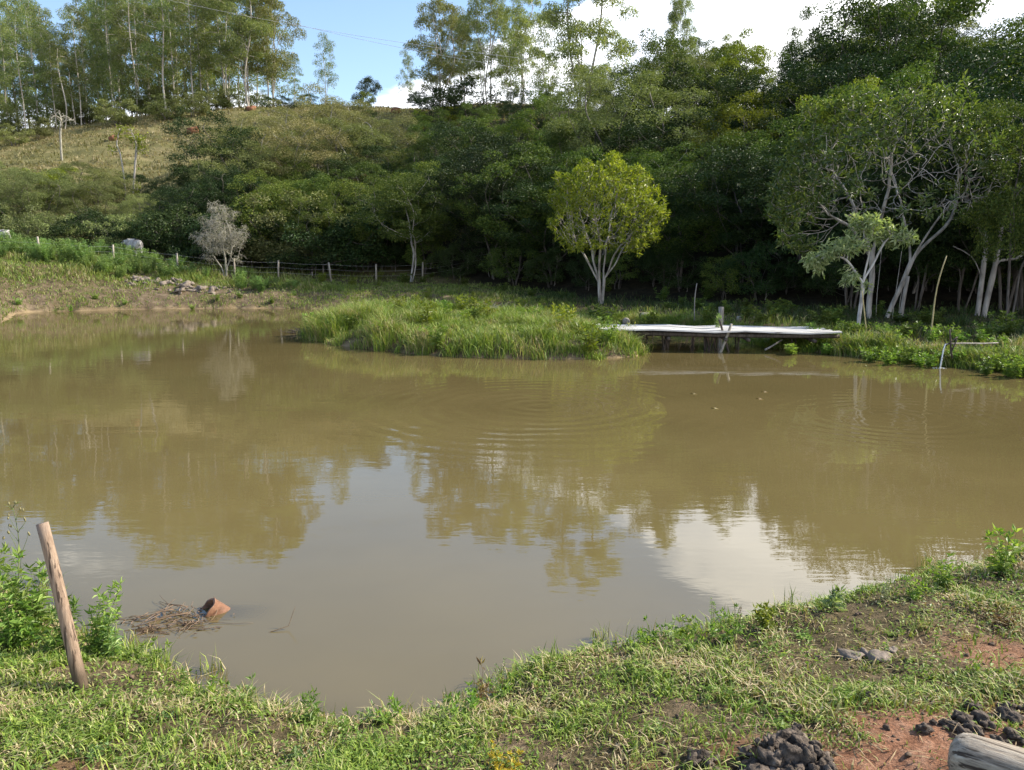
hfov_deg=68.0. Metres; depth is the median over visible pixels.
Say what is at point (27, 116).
bush
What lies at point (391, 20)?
sky
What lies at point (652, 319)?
weed
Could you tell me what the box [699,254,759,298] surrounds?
bush
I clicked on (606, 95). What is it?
forest tree
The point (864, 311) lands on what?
thin stake
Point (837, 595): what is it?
weed
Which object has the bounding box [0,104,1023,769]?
ground
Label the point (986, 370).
weed
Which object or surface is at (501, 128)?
forest tree
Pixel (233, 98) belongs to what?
bush
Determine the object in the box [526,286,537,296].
weed
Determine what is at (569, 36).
eucalyptus
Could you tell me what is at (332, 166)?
belt tree
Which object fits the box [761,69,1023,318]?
forked tree
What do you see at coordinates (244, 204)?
bush
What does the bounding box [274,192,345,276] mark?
forest tree
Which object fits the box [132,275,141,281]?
stone
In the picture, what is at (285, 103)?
bush
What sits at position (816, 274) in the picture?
bush
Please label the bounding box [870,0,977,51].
forest tree
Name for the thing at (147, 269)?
weed clump
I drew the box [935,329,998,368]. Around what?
water spout
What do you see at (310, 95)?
bush
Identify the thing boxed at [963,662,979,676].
weed
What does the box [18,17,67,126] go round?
eucalyptus
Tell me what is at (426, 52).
electric wire
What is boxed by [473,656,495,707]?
weed
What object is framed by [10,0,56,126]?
eucalyptus
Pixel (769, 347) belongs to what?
fallen stick
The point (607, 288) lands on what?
weed
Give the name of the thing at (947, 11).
forest tree
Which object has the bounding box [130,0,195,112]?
eucalyptus
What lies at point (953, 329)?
weed
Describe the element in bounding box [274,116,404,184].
slope tree
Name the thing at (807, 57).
forest tree
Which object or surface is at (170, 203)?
belt tree
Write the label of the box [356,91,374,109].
forest tree
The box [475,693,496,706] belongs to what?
weed
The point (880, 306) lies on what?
weed
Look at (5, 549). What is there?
weed
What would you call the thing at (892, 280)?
bush
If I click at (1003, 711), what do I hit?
dung clod
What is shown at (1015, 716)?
dung clod
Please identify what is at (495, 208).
forest tree
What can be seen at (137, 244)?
cow
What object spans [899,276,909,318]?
dead snag
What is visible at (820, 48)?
forest tree
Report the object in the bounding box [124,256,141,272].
weed clump
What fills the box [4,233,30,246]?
weed clump
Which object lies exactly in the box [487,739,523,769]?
weed
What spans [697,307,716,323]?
weed
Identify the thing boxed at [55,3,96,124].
eucalyptus
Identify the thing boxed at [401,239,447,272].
bush
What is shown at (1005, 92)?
forest tree
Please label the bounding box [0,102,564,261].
hill grass
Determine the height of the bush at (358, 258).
5.492 m
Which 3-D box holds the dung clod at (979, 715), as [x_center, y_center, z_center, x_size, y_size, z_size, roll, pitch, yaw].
[1.919,1.367,3.100,0.069,0.056,0.071,0,9,0]
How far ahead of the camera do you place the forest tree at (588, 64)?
101.64 m
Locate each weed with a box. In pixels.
[0,541,25,612]
[0,550,53,650]
[0,558,57,643]
[2,501,29,589]
[12,297,24,303]
[22,594,82,657]
[72,578,123,657]
[76,739,110,762]
[83,634,106,653]
[85,691,118,710]
[87,608,124,659]
[133,635,172,662]
[138,653,153,665]
[139,714,156,728]
[153,705,175,722]
[154,731,177,749]
[177,665,192,687]
[184,671,224,696]
[219,672,255,703]
[235,290,244,297]
[279,735,316,766]
[299,683,323,726]
[301,311,313,327]
[316,272,325,281]
[325,707,346,724]
[334,715,353,733]
[342,314,358,329]
[343,729,361,749]
[347,296,360,305]
[356,700,383,722]
[370,320,387,339]
[371,691,404,726]
[390,296,406,311]
[397,273,412,282]
[404,295,427,303]
[413,300,437,325]
[414,275,427,282]
[423,287,432,299]
[423,324,446,347]
[427,695,458,716]
[435,302,452,316]
[436,300,449,310]
[443,680,478,706]
[448,687,480,716]
[453,292,472,310]
[455,296,477,303]
[460,306,476,316]
[460,312,469,324]
[465,296,481,313]
[465,304,484,320]
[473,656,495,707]
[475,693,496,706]
[478,299,498,318]
[487,671,514,698]
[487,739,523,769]
[494,658,506,698]
[498,282,508,290]
[514,297,527,307]
[517,307,535,314]
[519,303,542,313]
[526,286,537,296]
[527,647,544,668]
[545,321,558,330]
[550,302,565,311]
[550,304,576,329]
[560,304,576,319]
[573,320,605,353]
[585,302,612,322]
[593,303,620,321]
[595,321,620,343]
[596,315,612,326]
[601,285,611,291]
[623,732,643,750]
[626,627,653,653]
[637,614,667,643]
[638,312,657,323]
[644,717,671,737]
[653,286,669,300]
[660,302,676,309]
[667,614,677,647]
[672,629,704,651]
[676,612,699,634]
[678,296,686,303]
[690,297,706,309]
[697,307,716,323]
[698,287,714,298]
[699,302,715,312]
[708,597,719,637]
[708,611,745,644]
[713,603,741,621]
[722,300,736,314]
[738,697,756,706]
[739,304,758,320]
[750,308,778,323]
[751,600,779,631]
[761,300,788,316]
[764,712,791,728]
[765,298,792,310]
[769,305,788,316]
[770,333,781,348]
[773,299,799,311]
[784,343,798,354]
[793,627,812,640]
[805,321,817,328]
[807,309,826,318]
[810,310,834,325]
[817,328,840,341]
[820,304,848,315]
[820,305,845,326]
[820,583,847,612]
[821,342,833,353]
[834,318,859,333]
[844,321,874,334]
[859,344,888,361]
[872,300,885,317]
[874,322,898,331]
[874,578,893,600]
[876,324,901,333]
[881,347,901,364]
[882,320,922,337]
[883,626,904,637]
[885,326,912,342]
[886,311,915,323]
[896,345,918,363]
[902,573,930,598]
[905,590,920,599]
[907,311,945,325]
[909,349,930,366]
[916,305,946,323]
[922,323,944,337]
[923,324,942,341]
[924,350,940,366]
[927,552,963,587]
[930,346,949,357]
[943,323,961,339]
[947,347,965,363]
[951,331,970,341]
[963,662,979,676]
[968,663,988,676]
[971,320,1003,339]
[974,329,989,342]
[974,361,995,375]
[979,351,1007,371]
[982,523,1021,576]
[983,350,1014,357]
[987,310,1023,328]
[987,336,1007,346]
[988,353,1009,371]
[989,321,1020,336]
[990,607,1021,626]
[992,332,1010,344]
[999,358,1023,377]
[1005,354,1023,377]
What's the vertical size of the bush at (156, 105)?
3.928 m
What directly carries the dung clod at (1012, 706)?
on the ground at (918, 746)
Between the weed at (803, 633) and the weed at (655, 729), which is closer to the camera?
the weed at (655, 729)
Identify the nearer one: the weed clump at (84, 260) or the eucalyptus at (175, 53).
the weed clump at (84, 260)
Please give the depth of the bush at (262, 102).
112.61 m
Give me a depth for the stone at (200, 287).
43.60 m
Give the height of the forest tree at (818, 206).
8.190 m
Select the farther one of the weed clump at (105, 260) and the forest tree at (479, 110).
the forest tree at (479, 110)
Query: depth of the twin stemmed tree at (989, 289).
27.28 m
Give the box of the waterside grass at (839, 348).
[565,308,1023,371]
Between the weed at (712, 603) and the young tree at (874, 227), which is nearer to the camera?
the weed at (712, 603)
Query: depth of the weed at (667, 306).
32.39 m
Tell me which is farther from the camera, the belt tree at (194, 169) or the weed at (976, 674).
the belt tree at (194, 169)
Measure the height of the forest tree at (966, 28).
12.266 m
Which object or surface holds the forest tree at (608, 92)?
on the ground at (918, 746)
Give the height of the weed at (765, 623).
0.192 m
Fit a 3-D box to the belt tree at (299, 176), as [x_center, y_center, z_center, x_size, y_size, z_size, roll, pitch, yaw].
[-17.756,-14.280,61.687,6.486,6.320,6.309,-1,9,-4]
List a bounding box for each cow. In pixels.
[0,229,10,237]
[121,239,142,253]
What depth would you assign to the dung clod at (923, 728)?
3.04 m
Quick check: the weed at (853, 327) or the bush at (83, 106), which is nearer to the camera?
the weed at (853, 327)
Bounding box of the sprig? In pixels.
[715,313,721,326]
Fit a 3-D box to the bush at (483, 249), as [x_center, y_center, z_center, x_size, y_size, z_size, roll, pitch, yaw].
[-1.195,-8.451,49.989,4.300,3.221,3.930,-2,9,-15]
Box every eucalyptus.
[0,0,37,115]
[0,0,38,128]
[0,0,49,126]
[0,2,41,119]
[0,16,20,118]
[0,19,26,116]
[0,70,13,113]
[7,0,55,113]
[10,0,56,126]
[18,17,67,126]
[19,1,58,126]
[34,25,69,128]
[36,24,74,110]
[41,39,75,128]
[48,56,70,101]
[49,47,72,114]
[52,28,85,101]
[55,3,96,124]
[55,6,104,116]
[56,50,86,124]
[58,0,101,111]
[69,0,117,106]
[72,0,130,118]
[80,8,110,104]
[82,2,126,117]
[86,0,128,116]
[86,0,147,99]
[89,0,130,107]
[100,3,148,109]
[105,0,161,113]
[106,1,156,115]
[108,0,153,114]
[115,0,179,94]
[124,0,161,100]
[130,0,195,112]
[131,0,176,98]
[132,1,168,95]
[146,0,192,95]
[147,0,199,95]
[148,8,186,89]
[154,0,210,98]
[158,1,202,97]
[166,1,224,97]
[167,0,211,108]
[176,2,232,98]
[179,0,220,91]
[182,0,241,108]
[191,0,249,107]
[201,5,251,107]
[202,0,277,107]
[218,2,257,100]
[234,0,306,106]
[236,6,278,105]
[243,1,296,97]
[285,56,303,95]
[312,32,338,102]
[395,51,417,108]
[403,0,474,101]
[435,13,487,103]
[454,0,529,106]
[492,27,529,114]
[496,0,552,105]
[526,18,568,113]
[536,0,639,134]
[664,0,698,85]
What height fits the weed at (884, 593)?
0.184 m
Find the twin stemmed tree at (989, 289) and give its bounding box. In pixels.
[926,151,1023,317]
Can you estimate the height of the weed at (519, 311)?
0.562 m
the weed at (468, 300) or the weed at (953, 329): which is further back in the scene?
the weed at (468, 300)
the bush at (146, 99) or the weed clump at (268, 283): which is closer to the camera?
the weed clump at (268, 283)
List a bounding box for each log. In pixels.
[623,317,629,323]
[947,733,1023,769]
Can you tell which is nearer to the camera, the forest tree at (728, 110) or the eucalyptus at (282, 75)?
the forest tree at (728, 110)
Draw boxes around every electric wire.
[170,0,639,69]
[276,19,623,80]
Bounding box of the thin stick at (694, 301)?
[694,283,696,321]
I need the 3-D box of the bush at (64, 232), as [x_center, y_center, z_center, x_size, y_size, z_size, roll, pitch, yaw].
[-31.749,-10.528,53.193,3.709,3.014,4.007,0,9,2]
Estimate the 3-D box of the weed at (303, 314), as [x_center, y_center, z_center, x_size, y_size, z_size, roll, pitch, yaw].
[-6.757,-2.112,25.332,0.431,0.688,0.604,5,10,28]
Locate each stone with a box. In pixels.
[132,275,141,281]
[140,276,149,280]
[159,280,168,285]
[174,287,185,293]
[178,280,190,288]
[196,285,207,290]
[204,286,215,294]
[837,648,864,660]
[857,647,867,656]
[867,649,890,663]
[885,646,897,652]
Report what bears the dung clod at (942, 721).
on the ground at (918, 746)
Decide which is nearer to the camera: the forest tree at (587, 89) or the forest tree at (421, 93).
the forest tree at (587, 89)
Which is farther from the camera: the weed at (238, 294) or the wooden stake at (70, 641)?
the weed at (238, 294)
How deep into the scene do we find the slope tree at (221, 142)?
69.61 m
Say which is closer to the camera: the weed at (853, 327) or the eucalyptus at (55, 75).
the weed at (853, 327)
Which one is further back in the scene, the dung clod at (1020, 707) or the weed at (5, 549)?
the weed at (5, 549)
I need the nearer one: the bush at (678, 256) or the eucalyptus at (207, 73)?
the bush at (678, 256)
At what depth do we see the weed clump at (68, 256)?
44.41 m
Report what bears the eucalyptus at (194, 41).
on the ground at (918, 746)
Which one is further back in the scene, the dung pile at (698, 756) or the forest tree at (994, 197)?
the forest tree at (994, 197)
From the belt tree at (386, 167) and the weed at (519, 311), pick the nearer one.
the weed at (519, 311)
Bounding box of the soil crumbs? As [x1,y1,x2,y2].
[3,563,1023,769]
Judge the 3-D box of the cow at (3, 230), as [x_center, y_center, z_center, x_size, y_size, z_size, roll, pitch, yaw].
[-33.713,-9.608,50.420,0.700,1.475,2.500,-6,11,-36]
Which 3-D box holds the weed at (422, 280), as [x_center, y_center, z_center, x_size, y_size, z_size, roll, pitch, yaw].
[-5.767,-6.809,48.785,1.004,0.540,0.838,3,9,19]
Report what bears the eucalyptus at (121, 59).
on the ground at (918, 746)
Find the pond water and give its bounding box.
[0,308,1023,725]
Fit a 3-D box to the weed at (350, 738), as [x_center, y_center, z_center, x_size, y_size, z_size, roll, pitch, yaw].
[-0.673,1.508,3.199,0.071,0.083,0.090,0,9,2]
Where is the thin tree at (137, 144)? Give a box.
[107,123,148,220]
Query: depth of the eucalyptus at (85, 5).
135.54 m
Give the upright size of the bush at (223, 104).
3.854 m
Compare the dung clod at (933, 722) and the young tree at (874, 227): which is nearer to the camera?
the dung clod at (933, 722)
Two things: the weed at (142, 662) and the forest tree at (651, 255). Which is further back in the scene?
the forest tree at (651, 255)
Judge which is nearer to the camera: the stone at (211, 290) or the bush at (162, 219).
the stone at (211, 290)
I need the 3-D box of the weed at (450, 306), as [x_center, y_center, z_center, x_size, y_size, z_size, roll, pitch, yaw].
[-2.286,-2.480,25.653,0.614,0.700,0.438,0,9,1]
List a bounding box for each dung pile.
[685,748,718,769]
[732,726,836,769]
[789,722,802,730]
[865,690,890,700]
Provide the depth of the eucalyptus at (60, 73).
128.97 m
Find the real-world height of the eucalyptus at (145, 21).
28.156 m
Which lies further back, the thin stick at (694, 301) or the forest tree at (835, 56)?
the forest tree at (835, 56)
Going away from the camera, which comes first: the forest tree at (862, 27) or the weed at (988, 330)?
the weed at (988, 330)
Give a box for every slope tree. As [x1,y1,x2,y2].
[160,106,286,203]
[189,139,335,206]
[197,125,291,174]
[204,126,245,158]
[221,106,332,165]
[247,116,372,182]
[261,82,387,168]
[265,108,329,143]
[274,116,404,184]
[286,99,421,170]
[358,118,422,155]
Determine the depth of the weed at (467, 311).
25.11 m
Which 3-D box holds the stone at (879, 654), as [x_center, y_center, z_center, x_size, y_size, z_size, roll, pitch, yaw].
[1.857,1.376,3.823,0.135,0.062,0.125,0,9,0]
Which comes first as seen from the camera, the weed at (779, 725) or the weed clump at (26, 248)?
the weed at (779, 725)
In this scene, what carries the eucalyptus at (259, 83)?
on the ground at (918, 746)
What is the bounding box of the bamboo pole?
[930,256,946,335]
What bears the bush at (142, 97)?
on the ground at (918, 746)
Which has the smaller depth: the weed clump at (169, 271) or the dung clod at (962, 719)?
the dung clod at (962, 719)
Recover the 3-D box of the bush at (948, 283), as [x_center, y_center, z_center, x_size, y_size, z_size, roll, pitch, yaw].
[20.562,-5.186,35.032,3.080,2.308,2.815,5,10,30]
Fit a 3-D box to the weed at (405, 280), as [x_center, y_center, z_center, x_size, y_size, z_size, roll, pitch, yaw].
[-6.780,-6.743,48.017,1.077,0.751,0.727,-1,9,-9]
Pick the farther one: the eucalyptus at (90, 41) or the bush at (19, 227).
the eucalyptus at (90, 41)
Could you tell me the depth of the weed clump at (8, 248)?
45.11 m
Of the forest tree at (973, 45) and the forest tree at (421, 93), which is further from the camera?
the forest tree at (421, 93)
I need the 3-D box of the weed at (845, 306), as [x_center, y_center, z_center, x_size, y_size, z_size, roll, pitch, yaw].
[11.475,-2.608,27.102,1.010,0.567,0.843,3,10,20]
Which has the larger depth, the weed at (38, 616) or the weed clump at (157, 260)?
the weed clump at (157, 260)
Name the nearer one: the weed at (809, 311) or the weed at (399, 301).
the weed at (809, 311)
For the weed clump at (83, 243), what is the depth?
51.55 m
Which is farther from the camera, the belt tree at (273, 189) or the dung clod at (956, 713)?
the belt tree at (273, 189)
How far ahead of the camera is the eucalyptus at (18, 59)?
132.49 m
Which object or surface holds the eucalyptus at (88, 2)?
on the ground at (918, 746)
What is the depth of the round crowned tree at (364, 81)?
115.55 m
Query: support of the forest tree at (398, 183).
on the ground at (918, 746)
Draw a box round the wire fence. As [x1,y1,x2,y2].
[3,236,511,281]
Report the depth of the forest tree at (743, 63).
94.62 m
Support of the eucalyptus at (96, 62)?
on the ground at (918, 746)
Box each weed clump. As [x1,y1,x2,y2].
[0,229,18,244]
[0,239,14,254]
[0,243,8,257]
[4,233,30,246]
[6,238,26,256]
[23,240,39,252]
[27,245,44,261]
[34,239,49,253]
[35,243,54,260]
[44,244,58,260]
[50,238,83,263]
[67,242,91,264]
[73,238,88,248]
[79,254,89,266]
[80,249,96,262]
[92,239,106,248]
[94,243,109,255]
[95,256,113,273]
[98,256,114,268]
[100,256,117,269]
[109,251,128,265]
[113,243,127,258]
[114,267,126,277]
[117,264,126,275]
[121,245,134,260]
[124,253,143,267]
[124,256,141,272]
[125,262,137,272]
[128,246,143,260]
[132,247,145,263]
[141,248,155,263]
[141,258,151,273]
[145,257,157,268]
[151,253,162,266]
[154,263,164,274]
[160,259,179,277]
[171,255,187,265]
[175,264,185,273]
[184,264,195,277]
[188,261,199,269]
[200,266,210,276]
[232,270,245,287]
[237,266,248,277]
[237,278,248,287]
[249,269,257,276]
[249,279,256,289]
[251,276,268,291]
[262,278,271,287]
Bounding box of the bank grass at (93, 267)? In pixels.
[0,244,1023,364]
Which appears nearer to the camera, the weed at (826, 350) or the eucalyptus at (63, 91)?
the weed at (826, 350)
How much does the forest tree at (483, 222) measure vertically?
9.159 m
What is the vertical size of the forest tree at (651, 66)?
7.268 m
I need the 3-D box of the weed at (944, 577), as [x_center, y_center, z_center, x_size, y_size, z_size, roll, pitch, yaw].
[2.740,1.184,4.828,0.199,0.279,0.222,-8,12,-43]
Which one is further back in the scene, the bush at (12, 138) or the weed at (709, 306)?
the bush at (12, 138)
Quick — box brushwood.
[278,327,305,333]
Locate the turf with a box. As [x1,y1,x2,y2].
[0,543,1023,769]
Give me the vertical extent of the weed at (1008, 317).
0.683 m
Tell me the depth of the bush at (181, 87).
118.47 m
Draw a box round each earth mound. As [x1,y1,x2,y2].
[108,134,116,140]
[186,126,198,133]
[245,105,255,110]
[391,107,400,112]
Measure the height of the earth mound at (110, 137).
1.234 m
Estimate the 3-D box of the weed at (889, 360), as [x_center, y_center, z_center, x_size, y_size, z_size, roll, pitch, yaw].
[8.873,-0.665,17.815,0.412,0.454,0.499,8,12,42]
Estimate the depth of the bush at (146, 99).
117.37 m
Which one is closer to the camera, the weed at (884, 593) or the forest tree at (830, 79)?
the weed at (884, 593)
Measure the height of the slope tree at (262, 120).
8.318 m
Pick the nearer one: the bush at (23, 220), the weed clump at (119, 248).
the weed clump at (119, 248)
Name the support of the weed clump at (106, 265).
on the ground at (918, 746)
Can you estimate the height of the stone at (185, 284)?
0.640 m
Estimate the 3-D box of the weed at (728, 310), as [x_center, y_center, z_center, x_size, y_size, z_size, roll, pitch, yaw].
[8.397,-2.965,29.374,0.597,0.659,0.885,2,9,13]
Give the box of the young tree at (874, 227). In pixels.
[797,211,920,322]
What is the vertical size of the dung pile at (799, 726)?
0.039 m
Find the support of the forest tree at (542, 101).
on the ground at (918, 746)
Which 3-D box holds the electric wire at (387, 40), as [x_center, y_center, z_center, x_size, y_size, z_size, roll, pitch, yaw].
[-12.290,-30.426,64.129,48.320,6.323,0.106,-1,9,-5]
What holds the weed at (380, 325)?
on the ground at (918, 746)
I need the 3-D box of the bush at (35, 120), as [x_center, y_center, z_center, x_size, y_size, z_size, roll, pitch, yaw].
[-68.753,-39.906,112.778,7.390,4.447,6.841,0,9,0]
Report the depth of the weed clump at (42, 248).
44.49 m
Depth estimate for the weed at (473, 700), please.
3.48 m
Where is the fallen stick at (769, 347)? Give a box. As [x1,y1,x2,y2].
[764,339,782,350]
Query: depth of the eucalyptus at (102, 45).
121.22 m
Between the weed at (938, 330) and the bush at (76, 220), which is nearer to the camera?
the weed at (938, 330)
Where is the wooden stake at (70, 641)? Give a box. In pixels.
[36,522,88,691]
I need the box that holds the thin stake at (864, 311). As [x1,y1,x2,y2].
[862,291,866,330]
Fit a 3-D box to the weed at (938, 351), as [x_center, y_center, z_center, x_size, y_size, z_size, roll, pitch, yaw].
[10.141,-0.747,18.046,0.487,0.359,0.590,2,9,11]
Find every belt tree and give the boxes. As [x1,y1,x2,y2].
[0,162,18,192]
[0,167,57,202]
[0,168,79,222]
[0,170,45,213]
[0,172,43,228]
[21,166,93,223]
[44,160,105,215]
[51,181,127,240]
[57,168,138,214]
[92,171,152,205]
[107,193,158,232]
[125,193,174,214]
[140,181,226,244]
[144,173,192,207]
[165,182,233,223]
[172,164,232,202]
[183,164,275,223]
[200,169,271,214]
[224,152,288,202]
[226,168,329,240]
[257,170,324,218]
[272,158,337,204]
[272,172,357,216]
[302,158,380,214]
[328,163,399,199]
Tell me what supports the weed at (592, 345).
on the ground at (918, 746)
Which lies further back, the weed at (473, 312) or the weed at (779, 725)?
the weed at (473, 312)
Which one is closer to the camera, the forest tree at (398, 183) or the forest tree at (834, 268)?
the forest tree at (834, 268)
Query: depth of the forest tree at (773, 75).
95.77 m
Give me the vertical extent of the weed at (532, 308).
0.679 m
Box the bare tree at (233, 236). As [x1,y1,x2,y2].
[189,200,251,275]
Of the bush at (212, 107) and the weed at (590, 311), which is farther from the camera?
the bush at (212, 107)
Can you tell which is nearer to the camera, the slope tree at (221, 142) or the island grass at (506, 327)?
the island grass at (506, 327)
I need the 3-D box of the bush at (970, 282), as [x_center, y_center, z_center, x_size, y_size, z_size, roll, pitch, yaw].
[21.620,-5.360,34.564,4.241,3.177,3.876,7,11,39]
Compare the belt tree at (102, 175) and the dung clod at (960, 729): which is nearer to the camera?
the dung clod at (960, 729)
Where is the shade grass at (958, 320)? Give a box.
[402,283,1023,345]
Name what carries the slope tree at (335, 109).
on the ground at (918, 746)
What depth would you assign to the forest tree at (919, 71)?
44.26 m
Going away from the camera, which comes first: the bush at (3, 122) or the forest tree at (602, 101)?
the forest tree at (602, 101)
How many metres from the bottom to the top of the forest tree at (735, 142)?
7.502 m
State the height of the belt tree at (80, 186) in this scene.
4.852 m
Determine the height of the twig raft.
0.057 m
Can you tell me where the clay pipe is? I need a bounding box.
[201,598,230,616]
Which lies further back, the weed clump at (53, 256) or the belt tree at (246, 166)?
the belt tree at (246, 166)
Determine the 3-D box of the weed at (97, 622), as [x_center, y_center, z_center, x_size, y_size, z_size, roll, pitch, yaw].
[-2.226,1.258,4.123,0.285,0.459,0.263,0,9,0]
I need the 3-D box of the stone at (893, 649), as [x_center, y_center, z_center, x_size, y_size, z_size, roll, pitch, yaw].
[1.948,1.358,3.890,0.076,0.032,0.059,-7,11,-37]
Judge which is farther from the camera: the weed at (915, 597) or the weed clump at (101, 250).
the weed clump at (101, 250)
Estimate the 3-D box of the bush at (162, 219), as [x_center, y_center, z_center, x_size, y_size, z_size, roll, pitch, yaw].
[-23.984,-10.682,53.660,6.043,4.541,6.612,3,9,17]
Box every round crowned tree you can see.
[351,75,381,103]
[546,149,670,303]
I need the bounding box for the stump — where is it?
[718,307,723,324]
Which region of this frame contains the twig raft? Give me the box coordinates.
[109,597,239,641]
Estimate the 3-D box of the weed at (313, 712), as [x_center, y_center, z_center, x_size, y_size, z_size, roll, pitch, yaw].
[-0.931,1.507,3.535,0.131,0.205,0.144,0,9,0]
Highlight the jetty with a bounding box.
[595,319,841,351]
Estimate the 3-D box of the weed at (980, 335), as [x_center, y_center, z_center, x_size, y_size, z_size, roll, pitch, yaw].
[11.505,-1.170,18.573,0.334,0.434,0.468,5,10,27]
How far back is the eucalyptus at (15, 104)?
131.13 m
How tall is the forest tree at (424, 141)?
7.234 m
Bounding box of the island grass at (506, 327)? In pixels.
[287,295,652,360]
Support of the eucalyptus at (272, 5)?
on the ground at (918, 746)
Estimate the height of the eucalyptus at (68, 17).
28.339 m
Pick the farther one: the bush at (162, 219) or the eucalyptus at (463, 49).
the eucalyptus at (463, 49)
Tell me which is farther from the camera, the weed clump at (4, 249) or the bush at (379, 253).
the bush at (379, 253)
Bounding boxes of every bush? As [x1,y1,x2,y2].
[0,104,41,130]
[0,108,23,132]
[0,123,35,145]
[0,203,53,236]
[0,208,34,238]
[0,210,65,246]
[15,117,58,138]
[20,212,84,245]
[21,99,76,126]
[41,212,109,247]
[43,95,103,124]
[58,95,105,124]
[65,206,124,250]
[69,90,123,117]
[81,213,150,250]
[89,98,145,125]
[101,217,163,252]
[102,88,152,116]
[117,212,189,255]
[122,201,212,258]
[123,88,170,115]
[126,82,182,112]
[144,93,189,119]
[149,81,194,110]
[149,214,232,263]
[169,87,218,116]
[175,205,275,266]
[181,84,228,109]
[182,213,242,264]
[202,87,238,108]
[207,206,283,268]
[215,88,243,106]
[217,191,301,269]
[218,189,335,272]
[236,86,267,105]
[254,96,281,107]
[264,215,360,275]
[271,95,296,108]
[273,203,378,275]
[293,93,318,104]
[301,190,397,269]
[320,200,426,270]
[322,194,420,269]
[371,236,414,271]
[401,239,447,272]
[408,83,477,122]
[425,75,504,117]
[425,241,479,279]
[460,234,523,276]
[478,238,547,284]
[522,249,578,287]
[565,255,610,290]
[585,243,639,288]
[626,242,683,286]
[641,242,713,291]
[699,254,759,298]
[711,240,804,299]
[797,256,848,291]
[802,243,897,301]
[868,255,933,290]
[900,249,977,291]
[923,248,990,291]
[940,247,1023,293]
[968,253,1023,294]
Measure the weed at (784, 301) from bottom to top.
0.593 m
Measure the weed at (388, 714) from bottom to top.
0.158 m
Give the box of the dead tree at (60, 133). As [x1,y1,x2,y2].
[49,109,75,160]
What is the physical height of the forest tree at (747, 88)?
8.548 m
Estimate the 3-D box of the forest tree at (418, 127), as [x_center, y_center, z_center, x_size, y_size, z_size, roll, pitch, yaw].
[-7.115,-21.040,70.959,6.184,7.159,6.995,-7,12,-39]
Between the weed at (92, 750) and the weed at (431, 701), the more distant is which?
the weed at (431, 701)
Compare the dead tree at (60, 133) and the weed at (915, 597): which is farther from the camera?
the dead tree at (60, 133)
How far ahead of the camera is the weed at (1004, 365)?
15.93 m
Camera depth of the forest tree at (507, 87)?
106.37 m
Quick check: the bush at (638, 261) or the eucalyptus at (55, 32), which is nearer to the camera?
the bush at (638, 261)
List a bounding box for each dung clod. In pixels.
[915,722,934,734]
[929,718,937,725]
[938,718,950,725]
[947,720,960,731]
[951,709,968,719]
[955,726,972,734]
[956,715,974,725]
[962,698,973,707]
[962,722,984,735]
[965,702,982,711]
[970,709,989,723]
[979,720,995,730]
[989,734,1005,742]
[994,706,1011,720]
[1002,701,1016,710]
[1002,726,1022,740]
[1007,710,1023,725]
[1017,704,1023,712]
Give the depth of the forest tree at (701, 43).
84.38 m
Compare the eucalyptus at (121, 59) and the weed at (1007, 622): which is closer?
the weed at (1007, 622)
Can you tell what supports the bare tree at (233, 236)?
on the ground at (918, 746)
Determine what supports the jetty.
on the ground at (918, 746)
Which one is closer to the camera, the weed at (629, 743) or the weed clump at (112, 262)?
the weed at (629, 743)
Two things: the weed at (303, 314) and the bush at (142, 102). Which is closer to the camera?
the weed at (303, 314)
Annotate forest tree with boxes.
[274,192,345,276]
[310,160,387,216]
[319,133,421,194]
[323,178,422,269]
[331,128,415,172]
[346,167,462,281]
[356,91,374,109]
[356,107,377,125]
[377,160,475,269]
[389,136,459,191]
[394,156,478,250]
[404,91,427,109]
[405,120,470,165]
[407,106,459,150]
[411,109,427,132]
[417,118,526,194]
[417,140,547,278]
[423,132,565,247]
[441,105,457,121]
[449,140,574,281]
[451,114,535,171]
[455,101,500,140]
[480,164,608,284]
[492,97,513,119]
[495,88,552,144]
[500,84,519,99]
[501,89,605,161]
[501,156,610,260]
[527,122,604,178]
[532,82,561,113]
[536,66,736,227]
[539,110,675,217]
[541,144,669,263]
[546,170,673,271]
[548,72,616,119]
[566,95,645,158]
[577,62,611,108]
[586,72,616,107]
[589,67,659,116]
[591,102,741,193]
[611,27,738,162]
[611,58,759,177]
[614,161,750,288]
[616,140,721,249]
[622,56,686,89]
[625,181,700,287]
[630,53,662,77]
[651,48,738,126]
[662,36,723,97]
[667,150,814,283]
[678,129,807,255]
[679,89,783,226]
[688,49,776,145]
[689,141,870,285]
[692,74,801,151]
[700,32,765,98]
[703,25,777,126]
[712,48,763,91]
[728,81,889,184]
[738,117,871,256]
[740,77,828,148]
[744,126,963,289]
[753,50,945,163]
[758,75,782,104]
[765,59,797,97]
[768,158,945,309]
[770,70,964,259]
[772,2,851,107]
[775,1,959,129]
[784,38,853,86]
[795,73,891,225]
[798,38,887,99]
[803,42,917,125]
[811,0,924,78]
[818,0,1023,99]
[826,122,998,293]
[835,0,934,41]
[841,0,966,80]
[851,97,996,200]
[858,140,991,311]
[861,110,1023,291]
[864,59,1020,130]
[869,120,1023,312]
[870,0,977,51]
[884,35,1022,100]
[888,40,1023,309]
[898,11,982,68]
[901,40,1023,94]
[905,119,1023,310]
[928,62,1023,128]
[935,42,1023,93]
[938,12,1023,62]
[944,97,1023,320]
[948,82,1023,114]
[958,35,1009,51]
[961,74,1023,120]
[963,122,1023,265]
[998,47,1021,74]
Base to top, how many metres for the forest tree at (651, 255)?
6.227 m
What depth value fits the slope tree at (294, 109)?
85.32 m
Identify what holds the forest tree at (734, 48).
on the ground at (918, 746)
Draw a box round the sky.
[0,0,1023,129]

